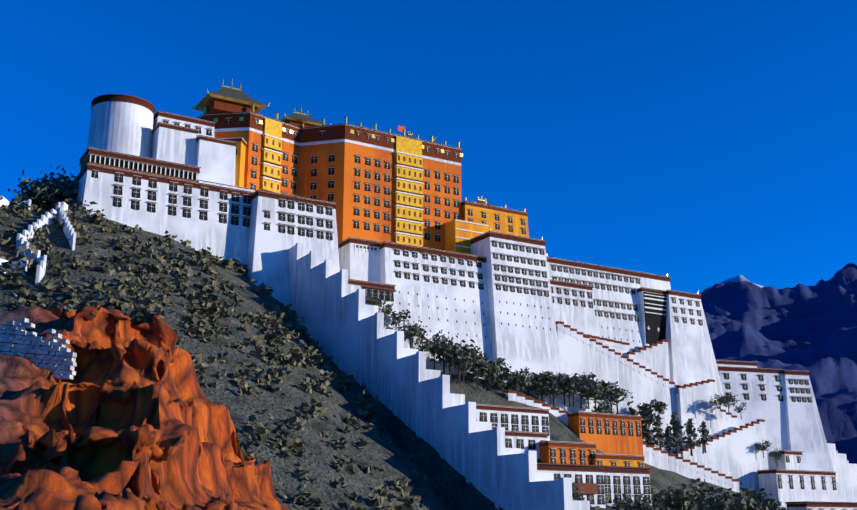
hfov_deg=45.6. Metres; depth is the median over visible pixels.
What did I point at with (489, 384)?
tree trunks and branches
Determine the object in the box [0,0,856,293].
sky
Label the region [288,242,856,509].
potala stairs and lower buildings
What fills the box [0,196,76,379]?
hillside stone walls
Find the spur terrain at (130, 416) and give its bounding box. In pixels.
[0,304,288,509]
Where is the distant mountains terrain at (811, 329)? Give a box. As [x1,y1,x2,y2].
[698,263,856,463]
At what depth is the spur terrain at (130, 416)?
56.16 m
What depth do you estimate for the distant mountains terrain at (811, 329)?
3298.41 m
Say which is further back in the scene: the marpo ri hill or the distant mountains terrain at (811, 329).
the distant mountains terrain at (811, 329)
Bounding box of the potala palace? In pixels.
[71,79,727,411]
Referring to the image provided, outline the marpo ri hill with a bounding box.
[0,208,767,509]
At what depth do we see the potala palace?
491.64 m
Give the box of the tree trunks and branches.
[1,182,778,509]

